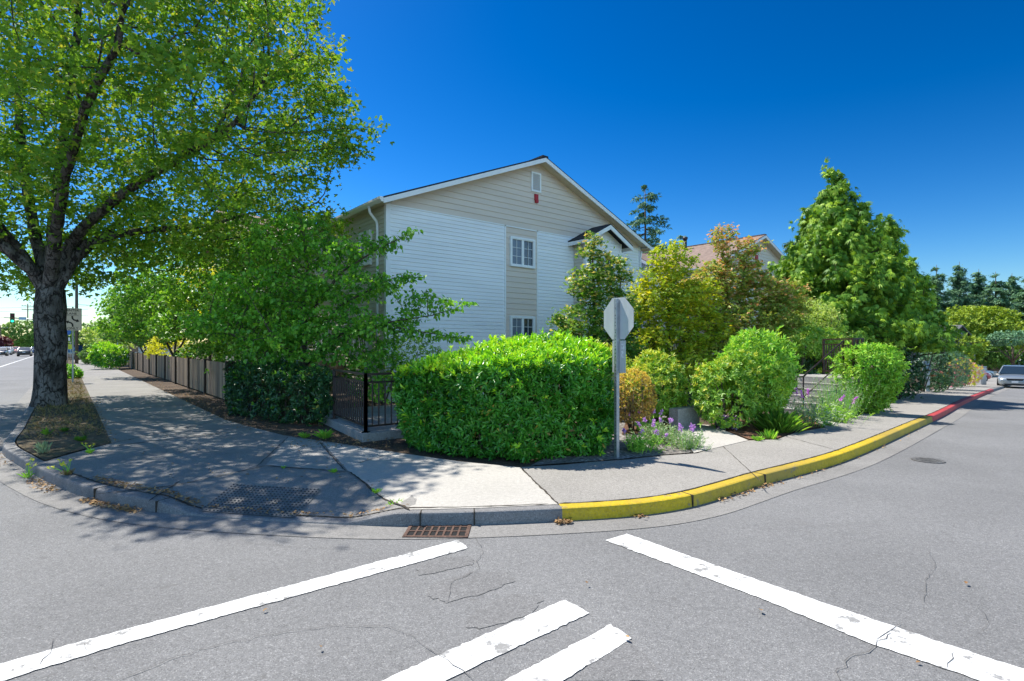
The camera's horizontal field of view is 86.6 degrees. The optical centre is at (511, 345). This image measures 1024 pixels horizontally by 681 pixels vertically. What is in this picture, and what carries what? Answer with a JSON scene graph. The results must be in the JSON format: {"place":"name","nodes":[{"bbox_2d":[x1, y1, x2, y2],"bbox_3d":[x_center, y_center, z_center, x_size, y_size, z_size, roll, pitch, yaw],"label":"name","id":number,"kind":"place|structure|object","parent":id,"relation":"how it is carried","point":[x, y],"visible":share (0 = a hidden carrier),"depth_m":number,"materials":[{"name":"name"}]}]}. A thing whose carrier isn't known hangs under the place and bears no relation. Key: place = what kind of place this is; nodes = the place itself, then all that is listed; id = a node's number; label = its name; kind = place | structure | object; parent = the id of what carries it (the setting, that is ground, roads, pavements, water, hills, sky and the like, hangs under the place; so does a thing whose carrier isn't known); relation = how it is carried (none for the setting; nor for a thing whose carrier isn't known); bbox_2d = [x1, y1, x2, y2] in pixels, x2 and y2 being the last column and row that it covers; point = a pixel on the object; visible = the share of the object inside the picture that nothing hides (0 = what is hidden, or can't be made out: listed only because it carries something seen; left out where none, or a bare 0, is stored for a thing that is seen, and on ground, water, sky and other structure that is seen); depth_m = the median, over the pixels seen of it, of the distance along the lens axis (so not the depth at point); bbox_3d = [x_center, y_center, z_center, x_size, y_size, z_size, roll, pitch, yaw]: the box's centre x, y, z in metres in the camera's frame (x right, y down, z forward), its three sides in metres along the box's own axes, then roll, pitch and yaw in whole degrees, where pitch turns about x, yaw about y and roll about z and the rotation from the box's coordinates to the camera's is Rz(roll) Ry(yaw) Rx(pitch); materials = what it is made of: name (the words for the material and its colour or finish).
{"place":"outdoors","nodes":[
{"label":"outdoors","id":0,"kind":"place"},
{"bbox_2d":[74,359,223,442],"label":"pavement","id":1,"kind":"structure","parent":0,"point":[114,382],"depth_m":14.12,"materials":[{"name":"grey concrete"}]},
{"bbox_2d":[45,420,512,517],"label":"pavement","id":2,"kind":"structure","parent":0,"point":[347,492],"depth_m":7.14,"materials":[{"name":"grey concrete"}]},
{"bbox_2d":[200,484,320,516],"bbox_3d":[-2.745,1.675,5.927,1.276,0.087,0.815,0,0,10],"label":"tactile plate","id":3,"kind":"object","parent":2,"relation":"on","point":[288,500],"visible":0.99,"depth_m":5.93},
{"bbox_2d":[63,469,541,517],"bbox_3d":[-2.830,1.667,5.954,6.406,0.108,0.725,0,0,14],"label":"pavement joint","id":4,"kind":"object","parent":2,"relation":"on","point":[189,504],"visible":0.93,"depth_m":5.50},
{"bbox_2d":[266,437,344,470],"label":"pavement","id":5,"kind":"structure","parent":0,"point":[287,454],"depth_m":7.89,"materials":[{"name":"concrete"}]},
{"bbox_2d":[323,443,556,509],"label":"pavement","id":6,"kind":"structure","parent":0,"point":[437,483],"depth_m":6.50,"materials":[{"name":"concrete"}]},
{"bbox_2d":[15,354,999,507],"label":"garden soil","id":7,"kind":"structure","parent":0,"point":[399,445],"depth_m":10.90,"materials":[{"name":"soil"}]},
{"bbox_2d":[17,358,111,461],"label":"planting strip","id":8,"kind":"object","parent":7,"relation":"on","point":[62,443],"visible":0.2,"depth_m":10.18,"materials":[{"name":"soil"}]},
{"bbox_2d":[24,377,102,439],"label":"strip grass","id":9,"kind":"structure","parent":8,"relation":"on","point":[74,407],"depth_m":12.23,"materials":[{"name":"plant"}]},
{"bbox_2d":[66,307,81,381],"bbox_3d":[-19.178,0.070,23.712,0.620,3.500,0.050,0,0,-39],"label":"lane sign","id":10,"kind":"object","parent":8,"relation":"on","point":[74,319],"visible":0.98,"depth_m":23.72,"materials":[{"name":"metal"}]},
{"bbox_2d":[0,0,394,406],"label":"maple tree","id":11,"kind":"object","parent":8,"relation":"on","point":[50,268],"visible":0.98,"depth_m":13.51,"materials":[{"name":"green plant"}]},
{"bbox_2d":[67,363,83,378],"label":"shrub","id":12,"kind":"object","parent":7,"relation":"on","point":[79,373],"visible":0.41,"depth_m":26.60,"materials":[{"name":"green plant"}]},
{"bbox_2d":[75,261,86,363],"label":"utility pole","id":13,"kind":"object","parent":7,"relation":"on","point":[76,334],"visible":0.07,"depth_m":47.91,"materials":[{"name":"grey metal"}]},
{"bbox_2d":[68,320,101,348],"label":"street tree","id":14,"kind":"object","parent":7,"relation":"on","point":[79,335],"visible":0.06,"depth_m":62.63,"materials":[{"name":"green plant"}]},
{"bbox_2d":[76,341,109,363],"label":"roadside shrub","id":15,"kind":"object","parent":7,"relation":"on","point":[83,354],"visible":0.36,"depth_m":46.23,"materials":[{"name":"green plant"}]},
{"bbox_2d":[78,326,134,352],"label":"hydrangea tree","id":16,"kind":"object","parent":7,"relation":"on","point":[89,338],"visible":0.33,"depth_m":51.02,"materials":[{"name":"green plant"}]},
{"bbox_2d":[86,341,129,368],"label":"roadside shrub","id":17,"kind":"object","parent":7,"relation":"on","point":[114,358],"visible":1,"depth_m":36.53,"materials":[{"name":"green plant"}]},
{"bbox_2d":[88,274,184,354],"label":"broadleaf tree","id":18,"kind":"object","parent":7,"relation":"on","point":[105,319],"visible":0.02,"depth_m":44.49,"materials":[{"name":"green plant"}]},
{"bbox_2d":[96,289,177,352],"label":"broadleaf tree","id":19,"kind":"object","parent":7,"relation":"on","point":[136,344],"visible":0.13,"depth_m":39.32,"materials":[{"name":"green plant"}]},
{"bbox_2d":[89,236,213,356],"bbox_3d":[-17.903,-2.126,28.826,6.858,7.742,5.799,0,0,0],"label":"broadleaf tree","id":20,"kind":"object","parent":7,"relation":"on","point":[125,331],"visible":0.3,"depth_m":27.20,"materials":[{"name":"green plant"}]},
{"bbox_2d":[142,336,197,358],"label":"golden shrub","id":21,"kind":"object","parent":7,"relation":"on","point":[150,346],"visible":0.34,"depth_m":30.63,"materials":[{"name":"yellow plant"}]},
{"bbox_2d":[128,351,229,401],"bbox_3d":[-18.414,1.100,28.166,0.122,1.280,32.120,0,0,-39],"label":"wooden fence","id":22,"kind":"object","parent":7,"relation":"on","point":[188,372],"visible":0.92,"depth_m":21.22,"materials":[{"name":"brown wood"}]},
{"bbox_2d":[168,340,218,367],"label":"leafy shrub","id":23,"kind":"object","parent":7,"relation":"on","point":[185,353],"visible":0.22,"depth_m":25.15,"materials":[{"name":"green plant"}]},
{"bbox_2d":[137,220,284,361],"bbox_3d":[-11.422,-1.613,21.270,5.431,6.708,4.802,0,0,0],"label":"broadleaf tree","id":24,"kind":"object","parent":7,"relation":"on","point":[159,322],"visible":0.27,"depth_m":20.10,"materials":[{"name":"green plant"}]},
{"bbox_2d":[199,236,333,397],"bbox_3d":[-7.338,-0.761,16.218,3.398,5.010,3.189,0,0,31],"label":"broadleaf tree","id":25,"kind":"object","parent":7,"relation":"on","point":[237,350],"visible":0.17,"depth_m":15.93,"materials":[{"name":"green plant"}]},
{"bbox_2d":[221,357,339,426],"bbox_3d":[-5.922,1.066,13.312,6.683,1.538,2.140,0,0,40],"label":"dark hedge","id":26,"kind":"object","parent":7,"relation":"on","point":[239,391],"visible":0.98,"depth_m":11.73,"materials":[{"name":"green plant"}]},
{"bbox_2d":[230,361,345,400],"bbox_3d":[-6.563,1.100,17.231,4.320,1.280,0.120,0,0,-39],"label":"wooden fence","id":27,"kind":"object","parent":7,"relation":"on","point":[341,366],"visible":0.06,"depth_m":17.74,"materials":[{"name":"brown wood"}]},
{"bbox_2d":[174,209,478,407],"bbox_3d":[-4.594,-0.867,13.773,7.666,5.222,3.282,0,0,0],"label":"dogwood tree","id":28,"kind":"object","parent":7,"relation":"on","point":[300,327],"visible":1,"depth_m":13.32,"materials":[{"name":"green plant"}]},
{"bbox_2d":[321,405,403,441],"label":"ramp wall","id":29,"kind":"structure","parent":7,"relation":"on","point":[354,430],"depth_m":10.33,"materials":[{"name":"concrete"}]},
{"bbox_2d":[330,369,427,432],"bbox_3d":[-2.788,1.000,10.111,2.513,1.040,1.293,0,0,24],"label":"iron railing","id":30,"kind":"object","parent":29,"relation":"on","point":[338,395],"visible":0.79,"depth_m":9.78,"materials":[{"name":"black metal"}]},
{"bbox_2d":[342,345,411,405],"bbox_3d":[-3.396,0.844,14.212,2.214,1.709,1.748,0,0,0],"label":"leafy shrub","id":31,"kind":"object","parent":7,"relation":"on","point":[392,362],"visible":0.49,"depth_m":13.76,"materials":[{"name":"green plant"}]},
{"bbox_2d":[384,336,441,391],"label":"leafy shrub","id":32,"kind":"object","parent":7,"relation":"on","point":[420,348],"visible":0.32,"depth_m":14.36,"materials":[{"name":"green plant"}]},
{"bbox_2d":[203,155,653,401],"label":"apartment building","id":33,"kind":"structure","parent":7,"relation":"on","point":[498,246],"depth_m":18.19,"materials":[{"name":"beige"}]},
{"bbox_2d":[358,230,371,266],"bbox_3d":[-4.535,-2.975,16.763,0.100,1.050,0.800,0,0,-39],"label":"window","id":34,"kind":"structure","parent":33,"relation":"in","point":[368,262],"depth_m":16.62,"materials":[{"name":"white glass"}]},
{"bbox_2d":[509,236,535,268],"bbox_3d":[0.368,-3.235,18.973,1.135,1.030,0.100,0,0,-39],"label":"window","id":35,"kind":"structure","parent":33,"relation":"in","point":[521,250],"depth_m":18.94,"materials":[{"name":"white glass"}]},
{"bbox_2d":[509,316,535,337],"bbox_3d":[0.368,-0.495,18.973,1.135,1.050,0.100,0,0,-39],"label":"window","id":36,"kind":"structure","parent":33,"relation":"in","point":[521,324],"depth_m":18.94,"materials":[{"name":"white glass"}]},
{"bbox_2d":[391,328,613,462],"bbox_3d":[-0.135,0.780,8.803,3.703,2.202,2.767,0,0,0],"label":"laurel hedge","id":37,"kind":"object","parent":7,"relation":"on","point":[549,414],"visible":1,"depth_m":7.95,"materials":[{"name":"green plant"}]},
{"bbox_2d":[546,230,655,365],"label":"vine maple","id":38,"kind":"object","parent":7,"relation":"on","point":[596,294],"visible":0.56,"depth_m":14.36,"materials":[{"name":"green plant"}]},
{"bbox_2d":[533,416,692,464],"bbox_3d":[2.369,1.634,9.812,1.953,0.005,6.138,0,0,23],"label":"gravel bed","id":39,"kind":"object","parent":7,"relation":"on","point":[624,452],"visible":0.32,"depth_m":8.19,"materials":[{"name":"gravel"}]},
{"bbox_2d":[621,428,669,452],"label":"flowering plant","id":40,"kind":"object","parent":39,"relation":"on","point":[639,444],"visible":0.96,"depth_m":8.39,"materials":[{"name":"green plant"}]},
{"bbox_2d":[629,417,685,444],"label":"flowering plant","id":41,"kind":"object","parent":39,"relation":"on","point":[663,432],"visible":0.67,"depth_m":9.03,"materials":[{"name":"green plant"}]},
{"bbox_2d":[659,423,713,450],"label":"flowering plant","id":42,"kind":"object","parent":39,"relation":"on","point":[685,443],"visible":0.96,"depth_m":8.50,"materials":[{"name":"green plant"}]},
{"bbox_2d":[604,297,633,457],"bbox_3d":[1.526,0.613,7.923,0.074,2.615,0.610,0,0,-33],"label":"stop sign","id":43,"kind":"object","parent":7,"relation":"on","point":[618,319],"visible":0.93,"depth_m":7.90,"materials":[{"name":"metal"}]},
{"bbox_2d":[582,322,673,362],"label":"broadleaf tree","id":44,"kind":"object","parent":7,"relation":"on","point":[643,325],"visible":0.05,"depth_m":18.18,"materials":[{"name":"green plant"}]},
{"bbox_2d":[612,367,657,430],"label":"bronze shrub","id":45,"kind":"object","parent":7,"relation":"on","point":[631,408],"visible":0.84,"depth_m":10.15,"materials":[{"name":"orange plant"}]},
{"bbox_2d":[626,185,671,252],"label":"fir tree","id":46,"kind":"object","parent":7,"relation":"on","point":[641,217],"visible":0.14,"depth_m":61.34,"materials":[{"name":"green plant"}]},
{"bbox_2d":[623,347,691,424],"bbox_3d":[2.972,0.866,11.203,1.310,1.663,1.397,0,0,-30],"label":"rhododendron","id":47,"kind":"object","parent":7,"relation":"on","point":[652,365],"visible":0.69,"depth_m":10.86,"materials":[{"name":"green plant"}]},
{"bbox_2d":[625,239,735,401],"bbox_3d":[5.007,-0.721,16.253,3.524,5.070,2.340,0,0,0],"label":"yellow maple","id":48,"kind":"object","parent":7,"relation":"on","point":[668,289],"visible":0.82,"depth_m":16.14,"materials":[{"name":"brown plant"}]},
{"bbox_2d":[669,406,699,428],"bbox_3d":[3.435,1.640,10.812,0.750,0.820,0.220,0,0,-39],"label":"utility box","id":49,"kind":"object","parent":7,"relation":"on","point":[685,416],"depth_m":10.64,"materials":[{"name":"metal"}]},
{"bbox_2d":[641,234,783,380],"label":"apartment building","id":50,"kind":"structure","parent":7,"relation":"on","point":[772,252],"depth_m":32.87,"materials":[{"name":"beige"}]},
{"bbox_2d":[688,348,777,429],"bbox_3d":[4.292,0.875,10.770,1.988,1.645,1.397,0,0,-33],"label":"rhododendron","id":51,"kind":"object","parent":7,"relation":"on","point":[708,371],"visible":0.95,"depth_m":10.39,"materials":[{"name":"green plant"}]},
{"bbox_2d":[677,222,818,374],"bbox_3d":[7.432,-1.073,17.293,4.563,5.914,2.715,0,0,0],"label":"red maple","id":52,"kind":"object","parent":7,"relation":"on","point":[777,316],"visible":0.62,"depth_m":17.14,"materials":[{"name":"brown plant"}]},
{"bbox_2d":[711,325,806,423],"bbox_3d":[5.048,0.644,11.333,1.874,2.120,1.904,0,0,0],"label":"green shrub","id":53,"kind":"object","parent":7,"relation":"on","point":[782,365],"visible":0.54,"depth_m":10.88,"materials":[{"name":"green plant"}]},
{"bbox_2d":[712,416,821,438],"bbox_3d":[5.428,1.653,11.439,4.546,0.042,1.811,0,0,-41],"label":"mulch bed","id":54,"kind":"object","parent":7,"relation":"on","point":[746,431],"visible":0.25,"depth_m":10.41,"materials":[{"name":"brown soil"}]},
{"bbox_2d":[744,407,811,433],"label":"grass clump","id":55,"kind":"object","parent":54,"relation":"on","point":[781,421],"visible":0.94,"depth_m":10.07,"materials":[{"name":"green plant"}]},
{"bbox_2d":[781,389,857,427],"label":"butterfly bush","id":56,"kind":"object","parent":54,"relation":"on","point":[813,419],"visible":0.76,"depth_m":11.03,"materials":[{"name":"green plant"}]},
{"bbox_2d":[756,352,832,385],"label":"leafy shrub","id":57,"kind":"object","parent":7,"relation":"on","point":[808,361],"visible":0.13,"depth_m":18.43,"materials":[{"name":"green plant"}]},
{"bbox_2d":[771,320,846,373],"bbox_3d":[9.213,0.135,17.534,2.934,1.887,2.421,0,0,0],"label":"leafy shrub","id":58,"kind":"object","parent":7,"relation":"on","point":[816,351],"visible":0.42,"depth_m":16.89,"materials":[{"name":"green plant"}]},
{"bbox_2d":[746,374,874,415],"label":"concrete steps","id":59,"kind":"structure","parent":7,"relation":"on","point":[808,380],"depth_m":13.77,"materials":[{"name":"concrete"}]},
{"bbox_2d":[789,338,863,407],"bbox_3d":[7.890,0.756,14.271,3.138,1.893,1.711,0,0,-24],"label":"step railing","id":60,"kind":"object","parent":59,"relation":"on","point":[831,351],"visible":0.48,"depth_m":14.10,"materials":[{"name":"metal"}]},
{"bbox_2d":[784,296,853,369],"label":"pale tree","id":61,"kind":"object","parent":7,"relation":"on","point":[830,315],"visible":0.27,"depth_m":18.54,"materials":[{"name":"green plant"}]},
{"bbox_2d":[797,375,879,417],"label":"grey bush","id":62,"kind":"object","parent":7,"relation":"on","point":[839,395],"visible":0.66,"depth_m":12.59,"materials":[{"name":"green plant"}]},
{"bbox_2d":[748,156,965,380],"bbox_3d":[13.142,-2.572,21.391,7.708,9.691,8.034,0,0,0],"label":"cedar tree","id":63,"kind":"object","parent":7,"relation":"on","point":[835,261],"visible":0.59,"depth_m":19.96,"materials":[{"name":"green plant"}]},
{"bbox_2d":[827,341,911,413],"bbox_3d":[8.900,0.833,13.571,1.937,1.896,1.295,0,0,20],"label":"green shrub","id":64,"kind":"object","parent":7,"relation":"on","point":[876,401],"visible":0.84,"depth_m":13.27,"materials":[{"name":"green plant"}]},
{"bbox_2d":[872,338,933,399],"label":"conical shrub","id":65,"kind":"object","parent":7,"relation":"on","point":[908,390],"visible":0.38,"depth_m":19.07,"materials":[{"name":"green plant"}]},
{"bbox_2d":[889,351,955,391],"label":"conical shrub","id":66,"kind":"object","parent":7,"relation":"on","point":[943,379],"visible":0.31,"depth_m":25.04,"materials":[{"name":"green plant"}]},
{"bbox_2d":[868,214,981,376],"bbox_3d":[15.515,-1.550,22.574,5.346,7.807,5.844,0,0,-30],"label":"cedar tree","id":67,"kind":"object","parent":7,"relation":"on","point":[898,249],"visible":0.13,"depth_m":21.30,"materials":[{"name":"green plant"}]},
{"bbox_2d":[915,349,973,389],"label":"blue shrub","id":68,"kind":"object","parent":7,"relation":"on","point":[962,378],"visible":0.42,"depth_m":27.45,"materials":[{"name":"green plant"}]},
{"bbox_2d":[947,357,986,385],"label":"flower shrub","id":69,"kind":"object","parent":7,"relation":"on","point":[975,372],"visible":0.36,"depth_m":32.53,"materials":[{"name":"yellow plant"}]},
{"bbox_2d":[0,353,1023,680],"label":"road","id":70,"kind":"structure","parent":0,"point":[866,541],"depth_m":3.96,"materials":[{"name":"asphalt"}]},
{"bbox_2d":[0,540,466,680],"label":"road marking","id":71,"kind":"object","parent":70,"relation":"on","point":[18,667],"visible":1,"depth_m":3.53,"materials":[{"name":"paint"}]},
{"bbox_2d":[2,406,561,525],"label":"kerb","id":72,"kind":"structure","parent":70,"relation":"on","point":[71,483],"depth_m":5.47,"materials":[{"name":"concrete"}]},
{"bbox_2d":[416,556,473,574],"bbox_3d":[-0.541,1.746,4.328,0.500,0.001,0.235,0,0,-29],"label":"road patch","id":73,"kind":"object","parent":70,"relation":"on","point":[444,564],"visible":1,"depth_m":4.33,"materials":[{"name":"asphalt"}]},
{"bbox_2d":[427,572,514,602],"bbox_3d":[-0.304,1.746,3.973,0.684,0.001,0.364,0,0,-39],"label":"road patch","id":74,"kind":"object","parent":70,"relation":"on","point":[473,584],"visible":1,"depth_m":3.95,"materials":[{"name":"asphalt"}]},
{"bbox_2d":[2,377,967,661],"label":"fallen leaves","id":75,"kind":"object","parent":70,"relation":"on","point":[178,495],"visible":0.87,"depth_m":6.32,"materials":[{"name":"brown plant"}]},
{"bbox_2d":[383,600,588,680],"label":"road marking","id":76,"kind":"object","parent":70,"relation":"on","point":[466,656],"visible":1,"depth_m":3.17,"materials":[{"name":"paint"}]},
{"bbox_2d":[466,594,543,629],"bbox_3d":[-0.048,1.746,3.587,0.644,0.001,0.296,0,0,-38],"label":"road patch","id":77,"kind":"object","parent":70,"relation":"on","point":[508,608],"visible":1,"depth_m":3.58,"materials":[{"name":"asphalt"}]},
{"bbox_2d":[0,385,1015,538],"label":"gutter","id":78,"kind":"object","parent":70,"relation":"on","point":[59,498],"visible":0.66,"depth_m":5.64,"materials":[{"name":"concrete"}]},
{"bbox_2d":[402,524,471,537],"bbox_3d":[-0.695,1.753,5.156,0.600,0.034,0.460,0,0,1],"label":"storm drain","id":79,"kind":"object","parent":78,"relation":"on","point":[446,531],"visible":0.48,"depth_m":5.07,"materials":[{"name":"metal"}]},
{"bbox_2d":[505,624,630,680],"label":"road marking","id":80,"kind":"object","parent":70,"relation":"on","point":[569,661],"visible":0.98,"depth_m":3.03,"materials":[{"name":"paint"}]},
{"bbox_2d":[574,639,662,680],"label":"road patch","id":81,"kind":"object","parent":70,"relation":"on","point":[628,660],"visible":1,"depth_m":2.94,"materials":[{"name":"asphalt"}]},
{"bbox_2d":[559,416,932,520],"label":"kerb","id":82,"kind":"structure","parent":70,"relation":"on","point":[650,505],"depth_m":6.30,"materials":[{"name":"yellow paint"}]},
{"bbox_2d":[606,534,1023,680],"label":"road marking","id":83,"kind":"object","parent":70,"relation":"on","point":[934,652],"visible":1,"depth_m":3.42,"materials":[{"name":"paint"}]},
{"bbox_2d":[911,457,945,463],"bbox_3d":[6.318,1.758,8.247,0.420,0.044,0.420,0,0,0],"label":"manhole cover","id":84,"kind":"object","parent":70,"relation":"on","point":[928,460],"visible":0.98,"depth_m":8.21,"materials":[{"name":"metal"}]},
{"bbox_2d":[926,389,993,420],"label":"kerb","id":85,"kind":"structure","parent":70,"relation":"on","point":[941,413],"depth_m":17.26,"materials":[{"name":"red paint"}]},
{"bbox_2d":[994,365,1023,385],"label":"parked car","id":86,"kind":"object","parent":70,"relation":"on","point":[1012,375],"visible":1,"depth_m":35.14,"materials":[{"name":"silver metal"}]},
{"bbox_2d":[0,0,1023,345],"label":"sky","id":87,"kind":"structure","parent":0,"point":[729,111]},
{"bbox_2d":[676,424,746,452],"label":"pavement","id":88,"kind":"structure","parent":0,"point":[718,437],"depth_m":9.50,"materials":[{"name":"concrete"}]},
{"bbox_2d":[522,373,998,504],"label":"pavement","id":89,"kind":"structure","parent":0,"point":[597,481],"depth_m":7.50,"materials":[{"name":"concrete"}]},
{"bbox_2d":[563,388,990,502],"bbox_3d":[18.941,2.210,22.392,49.972,1.195,1.150,0,0,-44],"label":"pavement joint","id":90,"kind":"object","parent":89,"relation":"on","point":[764,468],"visible":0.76,"depth_m":6.97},
{"bbox_2d":[818,418,850,426],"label":"pavement","id":91,"kind":"structure","parent":0,"point":[829,421],"depth_m":11.47,"materials":[{"name":"concrete"}]},
{"bbox_2d":[806,400,874,423],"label":"green bush","id":92,"kind":"object","parent":91,"relation":"on","point":[847,417],"visible":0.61,"depth_m":11.64,"materials":[{"name":"green plant"}]},
{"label":"lawn","id":93,"kind":"structure","parent":0,"visible":0},
{"bbox_2d":[924,265,957,320],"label":"fir tree","id":94,"kind":"object","parent":93,"relation":"on","point":[939,287],"visible":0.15,"depth_m":91.05,"materials":[{"name":"green plant"}]},
{"bbox_2d":[944,262,983,328],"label":"fir tree","id":95,"kind":"object","parent":93,"relation":"on","point":[960,281],"visible":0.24,"depth_m":99.47,"materials":[{"name":"green plant"}]},
{"bbox_2d":[940,332,990,363],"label":"spreading tree","id":96,"kind":"object","parent":93,"relation":"on","point":[969,339],"visible":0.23,"depth_m":57.83,"materials":[{"name":"green plant"}]},
{"bbox_2d":[966,270,992,306],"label":"fir tree","id":97,"kind":"object","parent":93,"relation":"on","point":[979,279],"visible":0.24,"depth_m":103.65,"materials":[{"name":"green plant"}]},
{"bbox_2d":[938,304,1023,354],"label":"spreading tree","id":98,"kind":"object","parent":93,"relation":"on","point":[1011,320],"visible":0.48,"depth_m":71.87,"materials":[{"name":"green plant"}]},
{"bbox_2d":[975,334,1020,369],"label":"round tree","id":99,"kind":"object","parent":93,"relation":"on","point":[991,359],"visible":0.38,"depth_m":64.40,"materials":[{"name":"green plant"}]},
{"bbox_2d":[975,272,1023,356],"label":"fir tree","id":100,"kind":"object","parent":93,"relation":"on","point":[991,300],"visible":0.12,"depth_m":97.42,"materials":[{"name":"green plant"}]},
{"bbox_2d":[985,330,1023,364],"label":"flat tree","id":101,"kind":"object","parent":93,"relation":"on","point":[993,338],"visible":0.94,"depth_m":61.65,"materials":[{"name":"green plant"}]},
{"bbox_2d":[998,276,1023,310],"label":"fir tree","id":102,"kind":"object","parent":93,"relation":"on","point":[1012,282],"visible":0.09,"depth_m":107.40,"materials":[{"name":"green plant"}]},
{"bbox_2d":[1009,278,1023,356],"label":"fir tree","id":103,"kind":"object","parent":93,"relation":"on","point":[1020,298],"visible":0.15,"depth_m":100.45,"materials":[{"name":"green plant"}]},
{"bbox_3d":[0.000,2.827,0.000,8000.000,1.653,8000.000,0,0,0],"label":"ground","id":104,"kind":"structure","parent":0,"visible":0},
{"bbox_2d":[1,320,33,347],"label":"street tree","id":105,"kind":"object","parent":104,"relation":"on","point":[26,339],"visible":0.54,"depth_m":126.13,"materials":[{"name":"green plant"}]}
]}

